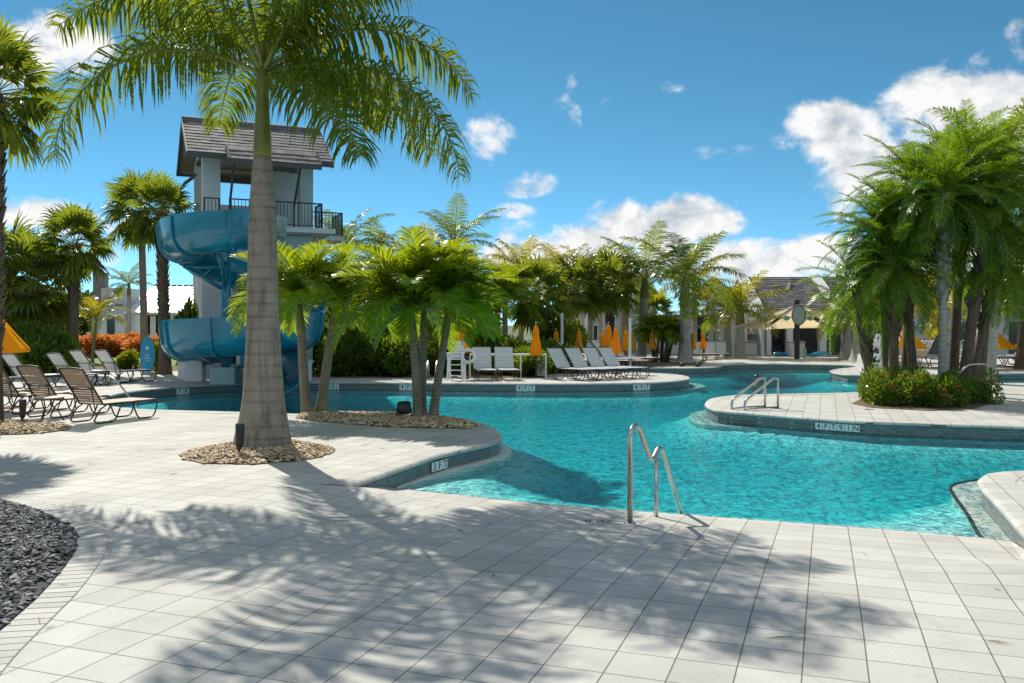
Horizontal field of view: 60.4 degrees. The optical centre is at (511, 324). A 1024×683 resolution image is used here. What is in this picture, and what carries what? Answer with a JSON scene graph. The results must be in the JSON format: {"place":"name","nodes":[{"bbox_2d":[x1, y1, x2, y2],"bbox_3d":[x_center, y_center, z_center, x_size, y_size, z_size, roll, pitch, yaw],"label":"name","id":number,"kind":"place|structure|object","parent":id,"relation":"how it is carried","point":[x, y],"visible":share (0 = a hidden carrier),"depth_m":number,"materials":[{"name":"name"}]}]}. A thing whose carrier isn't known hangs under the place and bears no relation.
{"place":"outdoors","nodes":[
{"label":"outdoors","id":0,"kind":"place"},
{"bbox_2d":[0,418,71,434],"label":"river gravel","id":1,"kind":"structure","parent":0,"point":[10,426],"depth_m":14.26,"materials":[{"name":"beige gravel"}]},
{"bbox_2d":[0,13,72,420],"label":"cabbage palm","id":2,"kind":"object","parent":1,"relation":"on","point":[16,57],"visible":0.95,"depth_m":15.10,"materials":[{"name":"green plant"}]},
{"bbox_2d":[80,357,177,365],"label":"lawn","id":3,"kind":"structure","parent":0,"point":[97,362],"depth_m":40.51,"materials":[{"name":"green plant"}]},
{"bbox_2d":[79,333,127,357],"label":"hedge","id":4,"kind":"object","parent":3,"relation":"on","point":[105,342],"visible":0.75,"depth_m":45.60,"materials":[{"name":"orange plant"}]},
{"bbox_2d":[79,292,133,362],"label":"areca palm","id":5,"kind":"object","parent":3,"relation":"on","point":[94,309],"visible":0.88,"depth_m":39.12,"materials":[{"name":"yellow plant"}]},
{"bbox_2d":[92,272,192,336],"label":"pavilion","id":6,"kind":"structure","parent":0,"point":[179,295],"depth_m":62.32,"materials":[{"name":"paint"}]},
{"bbox_2d":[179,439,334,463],"bbox_3d":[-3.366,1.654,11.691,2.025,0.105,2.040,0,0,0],"label":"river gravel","id":7,"kind":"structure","parent":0,"point":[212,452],"depth_m":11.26,"materials":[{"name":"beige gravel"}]},
{"bbox_2d":[0,349,1023,682],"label":"deck","id":8,"kind":"structure","parent":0,"point":[246,573],"depth_m":5.96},
{"bbox_2d":[2,320,29,352],"bbox_3d":[-10.699,0.452,17.500,1.941,2.496,1.941,0,0,-17],"label":"parasol","id":9,"kind":"object","parent":8,"relation":"on","point":[13,342],"visible":0.8,"depth_m":17.39,"materials":[{"name":"orange fabric"}]},
{"bbox_2d":[3,368,72,413],"bbox_3d":[-9.508,1.206,17.264,0.600,0.987,1.663,0,0,22],"label":"sun lounger","id":10,"kind":"object","parent":8,"relation":"on","point":[10,390],"visible":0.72,"depth_m":16.84,"materials":[{"name":"brown metal"}]},
{"bbox_2d":[0,499,79,629],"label":"slate gravel","id":11,"kind":"structure","parent":8,"relation":"on","point":[42,542],"depth_m":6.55,"materials":[{"name":"grey gravel"}]},
{"bbox_2d":[2,324,85,376],"bbox_3d":[-15.591,0.937,29.345,2.606,1.956,2.296,0,0,42],"label":"shrub","id":12,"kind":"object","parent":8,"relation":"on","point":[54,340],"visible":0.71,"depth_m":28.91,"materials":[{"name":"green plant"}]},
{"bbox_2d":[0,493,107,674],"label":"border pavers","id":13,"kind":"object","parent":8,"relation":"on","point":[19,632],"visible":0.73,"depth_m":5.80,"materials":[{"name":"white concrete"}]},
{"bbox_2d":[16,365,111,418],"bbox_3d":[-8.379,1.206,16.508,0.600,0.987,1.663,0,0,22],"label":"sun lounger","id":14,"kind":"object","parent":8,"relation":"on","point":[35,386],"visible":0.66,"depth_m":15.99,"materials":[{"name":"brown fabric"}]},
{"bbox_2d":[28,200,117,365],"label":"cabbage palm","id":15,"kind":"object","parent":8,"relation":"on","point":[80,264],"visible":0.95,"depth_m":31.42,"materials":[{"name":"green plant"}]},
{"bbox_2d":[46,353,112,386],"bbox_3d":[-11.975,1.221,24.373,0.600,0.956,1.706,0,0,24],"label":"sun lounger","id":16,"kind":"object","parent":8,"relation":"on","point":[55,360],"visible":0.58,"depth_m":23.84,"materials":[{"name":"grey metal"}]},
{"bbox_2d":[68,350,133,384],"bbox_3d":[-11.947,1.206,25.621,0.619,0.987,1.761,0,0,28],"label":"sun lounger","id":17,"kind":"object","parent":8,"relation":"on","point":[78,356],"visible":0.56,"depth_m":25.09,"materials":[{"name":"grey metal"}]},
{"bbox_2d":[58,367,157,423],"bbox_3d":[-7.159,1.206,15.651,0.600,0.987,1.663,0,0,24],"label":"sun lounger","id":18,"kind":"object","parent":8,"relation":"on","point":[90,390],"visible":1,"depth_m":15.21,"materials":[{"name":"brown fabric"}]},
{"bbox_2d":[93,350,156,382],"bbox_3d":[-11.446,1.206,26.065,0.619,0.987,1.761,0,0,28],"label":"sun lounger","id":19,"kind":"object","parent":8,"relation":"on","point":[109,362],"visible":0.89,"depth_m":25.62,"materials":[{"name":"grey metal"}]},
{"bbox_2d":[105,262,156,333],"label":"royal palm","id":20,"kind":"object","parent":8,"relation":"on","point":[118,290],"visible":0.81,"depth_m":59.71,"materials":[{"name":"green plant"}]},
{"bbox_2d":[140,336,154,373],"bbox_3d":[-12.774,1.049,30.846,0.496,1.301,0.200,0,0,-4],"label":"surfboard sign","id":21,"kind":"object","parent":8,"relation":"on","point":[147,355],"visible":0.95,"depth_m":30.82,"materials":[{"name":"blue paint"}]},
{"bbox_2d":[124,170,198,373],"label":"cabbage palm","id":22,"kind":"object","parent":8,"relation":"on","point":[158,189],"visible":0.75,"depth_m":30.33,"materials":[{"name":"green plant"}]},
{"bbox_2d":[184,360,205,381],"bbox_3d":[-9.613,1.249,26.678,0.582,0.903,0.490,0,0,-4],"label":"pedestal","id":23,"kind":"object","parent":8,"relation":"on","point":[194,371],"visible":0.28,"depth_m":26.46,"materials":[{"name":"white paint"}]},
{"bbox_2d":[156,208,325,392],"bbox_3d":[-7.827,-0.700,25.677,4.773,5.081,4.742,0,0,0],"label":"water slide","id":24,"kind":"object","parent":8,"relation":"on","point":[196,243],"visible":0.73,"depth_m":23.99,"materials":[{"name":"paint"}]},
{"bbox_2d":[178,446,334,464],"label":"planting soil","id":25,"kind":"structure","parent":8,"relation":"on","point":[282,461],"depth_m":10.98,"materials":[{"name":"brown soil"}]},
{"bbox_2d":[35,0,480,450],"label":"royal palm","id":26,"kind":"object","parent":25,"relation":"on","point":[263,417],"visible":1,"depth_m":11.90,"materials":[{"name":"green plant"}]},
{"bbox_2d":[176,116,343,376],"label":"slide tower","id":27,"kind":"structure","parent":8,"relation":"on","point":[212,161],"depth_m":29.52,"materials":[{"name":"grey paint"}]},
{"bbox_2d":[82,361,544,377],"bbox_3d":[-10.557,1.719,38.242,25.524,0.062,20.032,0,0,0],"label":"mulch bed","id":28,"kind":"object","parent":8,"relation":"on","point":[318,374],"visible":0.07,"depth_m":28.84,"materials":[{"name":"brown soil"}]},
{"bbox_2d":[2,319,47,375],"bbox_3d":[-16.882,0.836,29.784,2.628,2.105,2.808,0,0,-23],"label":"shrub","id":29,"kind":"object","parent":28,"relation":"on","point":[31,327],"visible":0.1,"depth_m":29.36,"materials":[{"name":"green plant"}]},
{"bbox_2d":[3,209,51,370],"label":"cabbage palm","id":30,"kind":"object","parent":28,"relation":"on","point":[18,277],"visible":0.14,"depth_m":32.22,"materials":[{"name":"green plant"}]},
{"bbox_2d":[2,227,86,334],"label":"cabbage palm","id":31,"kind":"object","parent":28,"relation":"on","point":[28,307],"visible":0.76,"depth_m":31.13,"materials":[{"name":"green plant"}]},
{"bbox_2d":[115,348,139,369],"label":"shrub","id":32,"kind":"object","parent":28,"relation":"on","point":[129,359],"visible":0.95,"depth_m":33.37,"materials":[{"name":"green plant"}]},
{"bbox_2d":[95,166,176,368],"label":"cabbage palm","id":33,"kind":"object","parent":28,"relation":"on","point":[124,186],"visible":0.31,"depth_m":32.25,"materials":[{"name":"green plant"}]},
{"bbox_2d":[315,332,384,375],"bbox_3d":[-5.410,1.046,29.574,2.336,1.676,2.058,0,0,-23],"label":"shrub","id":34,"kind":"object","parent":28,"relation":"on","point":[347,359],"visible":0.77,"depth_m":29.05,"materials":[{"name":"green plant"}]},
{"bbox_2d":[313,208,395,265],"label":"royal palm","id":35,"kind":"object","parent":28,"relation":"on","point":[346,232],"visible":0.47,"depth_m":36.35,"materials":[{"name":"green plant"}]},
{"bbox_2d":[335,319,399,374],"bbox_3d":[-4.736,0.782,30.441,3.032,2.237,3.240,0,0,38],"label":"shrub","id":36,"kind":"object","parent":28,"relation":"on","point":[358,333],"visible":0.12,"depth_m":29.47,"materials":[{"name":"green plant"}]},
{"bbox_2d":[345,217,421,316],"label":"royal palm","id":37,"kind":"object","parent":28,"relation":"on","point":[372,235],"visible":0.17,"depth_m":37.59,"materials":[{"name":"green plant"}]},
{"bbox_2d":[364,331,429,376],"bbox_3d":[-3.646,0.984,29.133,2.330,1.755,2.184,0,0,28],"label":"shrub","id":38,"kind":"object","parent":28,"relation":"on","point":[395,359],"visible":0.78,"depth_m":28.53,"materials":[{"name":"green plant"}]},
{"bbox_2d":[368,222,483,314],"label":"feather palm","id":39,"kind":"object","parent":28,"relation":"on","point":[431,232],"visible":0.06,"depth_m":33.88,"materials":[{"name":"green plant"}]},
{"bbox_2d":[408,333,467,375],"bbox_3d":[-2.591,1.046,30.004,2.058,1.676,2.336,0,0,13],"label":"shrub","id":40,"kind":"object","parent":28,"relation":"on","point":[432,349],"visible":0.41,"depth_m":29.55,"materials":[{"name":"green plant"}]},
{"bbox_2d":[394,192,505,326],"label":"royal palm","id":41,"kind":"object","parent":28,"relation":"on","point":[450,222],"visible":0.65,"depth_m":36.95,"materials":[{"name":"green plant"}]},
{"bbox_2d":[457,333,530,374],"bbox_3d":[-0.667,1.052,30.545,2.808,1.579,2.628,0,0,-10],"label":"shrub","id":42,"kind":"object","parent":28,"relation":"on","point":[511,341],"visible":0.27,"depth_m":30.20,"materials":[{"name":"green plant"}]},
{"bbox_2d":[479,264,541,336],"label":"christmas palm","id":43,"kind":"object","parent":28,"relation":"on","point":[509,287],"visible":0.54,"depth_m":32.85,"materials":[{"name":"green plant"}]},
{"bbox_2d":[480,234,561,343],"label":"feather palm","id":44,"kind":"object","parent":28,"relation":"on","point":[514,253],"visible":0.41,"depth_m":39.07,"materials":[{"name":"green plant"}]},
{"bbox_2d":[508,345,553,375],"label":"shrub","id":45,"kind":"object","parent":28,"relation":"on","point":[527,365],"visible":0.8,"depth_m":28.74,"materials":[{"name":"green plant"}]},
{"bbox_2d":[507,253,576,336],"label":"cabbage palm","id":46,"kind":"object","parent":28,"relation":"on","point":[548,313],"visible":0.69,"depth_m":35.03,"materials":[{"name":"green plant"}]},
{"bbox_2d":[522,337,581,373],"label":"shrub","id":47,"kind":"object","parent":28,"relation":"on","point":[549,344],"visible":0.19,"depth_m":30.88,"materials":[{"name":"green plant"}]},
{"bbox_2d":[530,316,589,366],"bbox_3d":[1.983,0.769,36.093,2.568,2.489,2.120,0,0,-11],"label":"shrub","id":48,"kind":"object","parent":28,"relation":"on","point":[570,330],"visible":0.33,"depth_m":35.68,"materials":[{"name":"green plant"}]},
{"bbox_2d":[278,240,398,411],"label":"christmas palm","id":49,"kind":"object","parent":8,"relation":"on","point":[323,389],"visible":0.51,"depth_m":16.88,"materials":[{"name":"green plant"}]},
{"bbox_2d":[295,411,480,428],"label":"river gravel","id":50,"kind":"structure","parent":8,"relation":"on","point":[385,418],"depth_m":15.32,"materials":[{"name":"beige gravel"}]},
{"bbox_2d":[226,238,366,412],"bbox_3d":[-4.091,0.073,16.905,2.778,3.387,2.940,0,0,0],"label":"christmas palm","id":51,"kind":"object","parent":50,"relation":"on","point":[296,263],"visible":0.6,"depth_m":16.52,"materials":[{"name":"green plant"}]},
{"bbox_2d":[326,242,493,415],"bbox_3d":[-1.830,0.156,15.821,2.832,3.195,2.921,0,0,15],"label":"christmas palm","id":52,"kind":"object","parent":50,"relation":"on","point":[389,271],"visible":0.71,"depth_m":15.40,"materials":[{"name":"green plant"}]},
{"bbox_2d":[337,224,505,413],"bbox_3d":[-1.680,-0.022,16.181,2.953,3.547,2.689,0,0,-26],"label":"christmas palm","id":53,"kind":"object","parent":50,"relation":"on","point":[422,328],"visible":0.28,"depth_m":15.78,"materials":[{"name":"green plant"}]},
{"bbox_2d":[372,240,519,415],"bbox_3d":[-1.081,0.067,16.018,2.747,3.385,2.535,0,0,-40],"label":"christmas palm","id":54,"kind":"object","parent":50,"relation":"on","point":[457,277],"visible":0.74,"depth_m":15.56,"materials":[{"name":"green plant"}]},
{"bbox_2d":[446,341,464,380],"bbox_3d":[-1.732,1.093,27.188,0.524,1.218,0.632,0,0,4],"label":"lifeguard chair","id":55,"kind":"object","parent":8,"relation":"on","point":[458,350],"visible":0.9,"depth_m":27.30,"materials":[{"name":"white paint"}]},
{"bbox_2d":[472,346,497,380],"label":"sun lounger","id":56,"kind":"object","parent":8,"relation":"on","point":[480,351],"visible":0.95,"depth_m":27.85,"materials":[{"name":"white fabric"}]},
{"bbox_2d":[494,346,520,380],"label":"sun lounger","id":57,"kind":"object","parent":8,"relation":"on","point":[506,362],"visible":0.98,"depth_m":27.94,"materials":[{"name":"white metal"}]},
{"bbox_2d":[528,242,605,292],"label":"feather palm","id":58,"kind":"object","parent":8,"relation":"on","point":[552,253],"visible":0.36,"depth_m":40.89,"materials":[{"name":"green plant"}]},
{"bbox_2d":[547,347,598,380],"bbox_3d":[1.875,1.206,27.408,0.619,0.987,1.761,0,0,-40],"label":"sun lounger","id":59,"kind":"object","parent":8,"relation":"on","point":[554,358],"visible":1,"depth_m":27.73,"materials":[{"name":"white metal"}]},
{"bbox_2d":[537,251,610,343],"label":"cabbage palm","id":60,"kind":"object","parent":8,"relation":"on","point":[583,302],"visible":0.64,"depth_m":39.86,"materials":[{"name":"green plant"}]},
{"bbox_2d":[565,347,616,379],"bbox_3d":[2.459,1.206,27.662,0.619,0.987,1.761,0,0,-40],"label":"sun lounger","id":61,"kind":"object","parent":8,"relation":"on","point":[570,352],"visible":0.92,"depth_m":28.01,"materials":[{"name":"white metal"}]},
{"bbox_2d":[582,347,633,379],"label":"sun lounger","id":62,"kind":"object","parent":8,"relation":"on","point":[597,358],"visible":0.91,"depth_m":28.44,"materials":[{"name":"white metal"}]},
{"bbox_2d":[573,245,650,359],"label":"cabbage palm","id":63,"kind":"object","parent":8,"relation":"on","point":[614,266],"visible":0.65,"depth_m":40.99,"materials":[{"name":"green plant"}]},
{"bbox_2d":[569,281,659,349],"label":"clubhouse","id":64,"kind":"structure","parent":8,"relation":"on","point":[617,322],"depth_m":56.00,"materials":[{"name":"grey paint"}]},
{"bbox_2d":[598,347,649,378],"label":"sun lounger","id":65,"kind":"object","parent":8,"relation":"on","point":[610,354],"visible":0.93,"depth_m":28.80,"materials":[{"name":"white metal"}]},
{"bbox_2d":[624,423,683,524],"bbox_3d":[1.458,1.618,8.749,0.110,1.385,1.380,0,0,34],"label":"handrail","id":66,"kind":"object","parent":8,"relation":"on","point":[653,457],"visible":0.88,"depth_m":8.48,"materials":[{"name":"silver metal"}]},
{"bbox_2d":[631,287,678,352],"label":"cabbage palm","id":67,"kind":"object","parent":8,"relation":"on","point":[665,306],"visible":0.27,"depth_m":53.02,"materials":[{"name":"green plant"}]},
{"bbox_2d":[599,220,717,359],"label":"royal palm","id":68,"kind":"object","parent":8,"relation":"on","point":[645,288],"visible":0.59,"depth_m":41.76,"materials":[{"name":"green plant"}]},
{"bbox_2d":[620,361,704,365],"bbox_3d":[6.703,1.719,39.136,3.837,0.062,6.058,0,0,8],"label":"mulch bed","id":69,"kind":"object","parent":8,"relation":"on","point":[671,363],"visible":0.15,"depth_m":38.58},
{"bbox_2d":[628,313,691,361],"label":"date palm","id":70,"kind":"object","parent":69,"relation":"on","point":[661,327],"visible":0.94,"depth_m":40.06,"materials":[{"name":"green plant"}]},
{"bbox_2d":[615,230,748,362],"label":"royal palm","id":71,"kind":"object","parent":69,"relation":"on","point":[685,304],"visible":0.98,"depth_m":39.62,"materials":[{"name":"green plant"}]},
{"bbox_2d":[648,314,714,353],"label":"building","id":72,"kind":"structure","parent":8,"relation":"on","point":[700,320],"depth_m":50.85,"materials":[{"name":"paint"}]},
{"bbox_2d":[649,257,736,355],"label":"feather palm","id":73,"kind":"object","parent":8,"relation":"on","point":[694,323],"visible":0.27,"depth_m":48.10,"materials":[{"name":"green plant"}]},
{"bbox_2d":[693,280,769,356],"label":"royal palm","id":74,"kind":"object","parent":8,"relation":"on","point":[727,334],"visible":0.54,"depth_m":46.56,"materials":[{"name":"green plant"}]},
{"bbox_2d":[694,270,792,357],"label":"feather palm","id":75,"kind":"object","parent":8,"relation":"on","point":[739,351],"visible":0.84,"depth_m":44.95,"materials":[{"name":"green plant"}]},
{"bbox_2d":[701,272,877,355],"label":"pool house","id":76,"kind":"structure","parent":8,"relation":"on","point":[800,289],"depth_m":50.84,"materials":[{"name":"paint"}]},
{"bbox_2d":[784,300,812,358],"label":"sign post","id":77,"kind":"object","parent":8,"relation":"on","point":[798,317],"visible":0.96,"depth_m":43.77,"materials":[{"name":"grey metal"}]},
{"bbox_2d":[804,281,876,359],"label":"royal palm","id":78,"kind":"object","parent":8,"relation":"on","point":[845,349],"visible":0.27,"depth_m":42.84,"materials":[{"name":"green plant"}]},
{"bbox_2d":[810,278,901,361],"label":"royal palm","id":79,"kind":"object","parent":8,"relation":"on","point":[855,351],"visible":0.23,"depth_m":40.84,"materials":[{"name":"green plant"}]},
{"bbox_2d":[852,398,993,410],"bbox_3d":[9.469,1.719,20.056,2.699,0.062,5.826,0,0,29],"label":"mulch bed","id":80,"kind":"object","parent":8,"relation":"on","point":[859,402],"visible":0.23,"depth_m":18.23,"materials":[{"name":"brown soil"}]},
{"bbox_2d":[795,225,924,376],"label":"date palm","id":81,"kind":"object","parent":80,"relation":"on","point":[863,330],"visible":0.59,"depth_m":21.36,"materials":[{"name":"green plant"}]},
{"bbox_2d":[812,178,937,371],"bbox_3d":[8.943,-0.902,21.398,3.062,5.308,3.138,0,0,0],"label":"date palm","id":82,"kind":"object","parent":80,"relation":"on","point":[870,268],"visible":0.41,"depth_m":20.95,"materials":[{"name":"green plant"}]},
{"bbox_2d":[858,361,913,405],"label":"flowering shrub","id":83,"kind":"object","parent":80,"relation":"on","point":[882,392],"visible":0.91,"depth_m":18.48,"materials":[{"name":"green plant"}]},
{"bbox_2d":[823,212,968,371],"bbox_3d":[9.039,-0.478,20.517,3.162,4.459,3.131,0,0,0],"label":"date palm","id":84,"kind":"object","parent":80,"relation":"on","point":[895,307],"visible":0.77,"depth_m":20.20,"materials":[{"name":"green plant"}]},
{"bbox_2d":[827,165,970,376],"bbox_3d":[9.221,-0.995,21.245,3.290,5.510,3.318,0,0,-33],"label":"date palm","id":85,"kind":"object","parent":80,"relation":"on","point":[911,350],"visible":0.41,"depth_m":20.83,"materials":[{"name":"green plant"}]},
{"bbox_2d":[889,369,939,406],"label":"flowering shrub","id":86,"kind":"object","parent":80,"relation":"on","point":[907,397],"visible":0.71,"depth_m":18.16,"materials":[{"name":"green plant"}]},
{"bbox_2d":[843,124,994,371],"bbox_3d":[9.942,-1.531,21.708,3.482,6.573,3.613,0,0,0],"label":"date palm","id":87,"kind":"object","parent":80,"relation":"on","point":[899,154],"visible":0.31,"depth_m":21.46,"materials":[{"name":"green plant"}]},
{"bbox_2d":[907,368,963,407],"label":"flowering shrub","id":88,"kind":"object","parent":80,"relation":"on","point":[943,395],"visible":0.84,"depth_m":18.03,"materials":[{"name":"green plant"}]},
{"bbox_2d":[867,126,1023,375],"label":"date palm","id":89,"kind":"object","parent":80,"relation":"on","point":[944,180],"visible":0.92,"depth_m":19.75,"materials":[{"name":"green plant"}]},
{"bbox_2d":[876,98,1023,374],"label":"date palm","id":90,"kind":"object","parent":80,"relation":"on","point":[954,347],"visible":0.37,"depth_m":21.20,"materials":[{"name":"green plant"}]},
{"bbox_2d":[935,370,976,407],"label":"flowering shrub","id":91,"kind":"object","parent":80,"relation":"on","point":[964,394],"visible":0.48,"depth_m":18.29,"materials":[{"name":"green plant"}]},
{"bbox_2d":[903,151,1023,379],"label":"date palm","id":92,"kind":"object","parent":80,"relation":"on","point":[973,308],"visible":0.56,"depth_m":20.23,"materials":[{"name":"green plant"}]},
{"bbox_2d":[927,213,1023,380],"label":"date palm","id":93,"kind":"object","parent":80,"relation":"on","point":[991,295],"visible":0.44,"depth_m":20.51,"materials":[{"name":"green plant"}]},
{"bbox_2d":[963,367,1005,404],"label":"flowering shrub","id":94,"kind":"object","parent":80,"relation":"on","point":[985,391],"visible":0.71,"depth_m":18.91,"materials":[{"name":"green plant"}]},
{"bbox_2d":[914,286,967,349],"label":"feather palm","id":95,"kind":"object","parent":8,"relation":"on","point":[929,329],"visible":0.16,"depth_m":37.66,"materials":[{"name":"green plant"}]},
{"bbox_2d":[891,98,1023,383],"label":"royal palm","id":96,"kind":"object","parent":8,"relation":"on","point":[992,348],"visible":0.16,"depth_m":25.23,"materials":[{"name":"green plant"}]},
{"bbox_2d":[923,110,1023,383],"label":"date palm","id":97,"kind":"object","parent":8,"relation":"on","point":[983,359],"visible":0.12,"depth_m":21.86,"materials":[{"name":"green plant"}]},
{"bbox_2d":[952,288,1023,368],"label":"feather palm","id":98,"kind":"object","parent":8,"relation":"on","point":[1019,361],"visible":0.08,"depth_m":33.89,"materials":[{"name":"green plant"}]},
{"bbox_2d":[0,0,1023,325],"label":"sky","id":99,"kind":"structure","parent":0,"point":[612,119],"materials":[{"name":"blue"}]},
{"bbox_2d":[104,365,1023,548],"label":"pool wall","id":100,"kind":"structure","parent":0,"point":[949,436],"depth_m":17.19,"materials":[{"name":"tile"}]},
{"bbox_2d":[85,363,1023,538],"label":"pool coping","id":101,"kind":"object","parent":100,"relation":"on","point":[1002,492],"visible":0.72,"depth_m":14.89,"materials":[{"name":"white concrete"}]},
{"bbox_2d":[689,410,759,432],"bbox_3d":[4.286,2.585,18.766,1.137,1.230,3.943,0,0,0],"label":"pool ledge","id":102,"kind":"object","parent":100,"relation":"attached to","point":[699,419],"visible":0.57,"depth_m":17.45,"materials":[{"name":"concrete"}]},
{"bbox_2d":[123,372,1023,536],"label":"pool floor","id":103,"kind":"structure","parent":0,"point":[569,450],"depth_m":14.73,"materials":[{"name":"paint"}]},
{"bbox_2d":[397,443,512,488],"bbox_3d":[-0.525,2.558,12.563,0.819,1.284,4.622,0,0,12],"label":"pool ledge","id":104,"kind":"object","parent":103,"relation":"on","point":[503,458],"visible":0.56,"depth_m":11.92,"materials":[{"name":"concrete"}]},
{"bbox_2d":[950,481,1008,539],"bbox_3d":[4.923,2.520,9.011,0.540,1.160,4.733,0,0,21],"label":"pool bench","id":105,"kind":"object","parent":103,"relation":"on","point":[968,494],"visible":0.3,"depth_m":9.36,"materials":[{"name":"stone"}]},
{"bbox_2d":[851,300,1018,355],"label":"cabana building","id":106,"kind":"structure","parent":0,"point":[1010,338],"depth_m":48.50,"materials":[{"name":"grey paint"}]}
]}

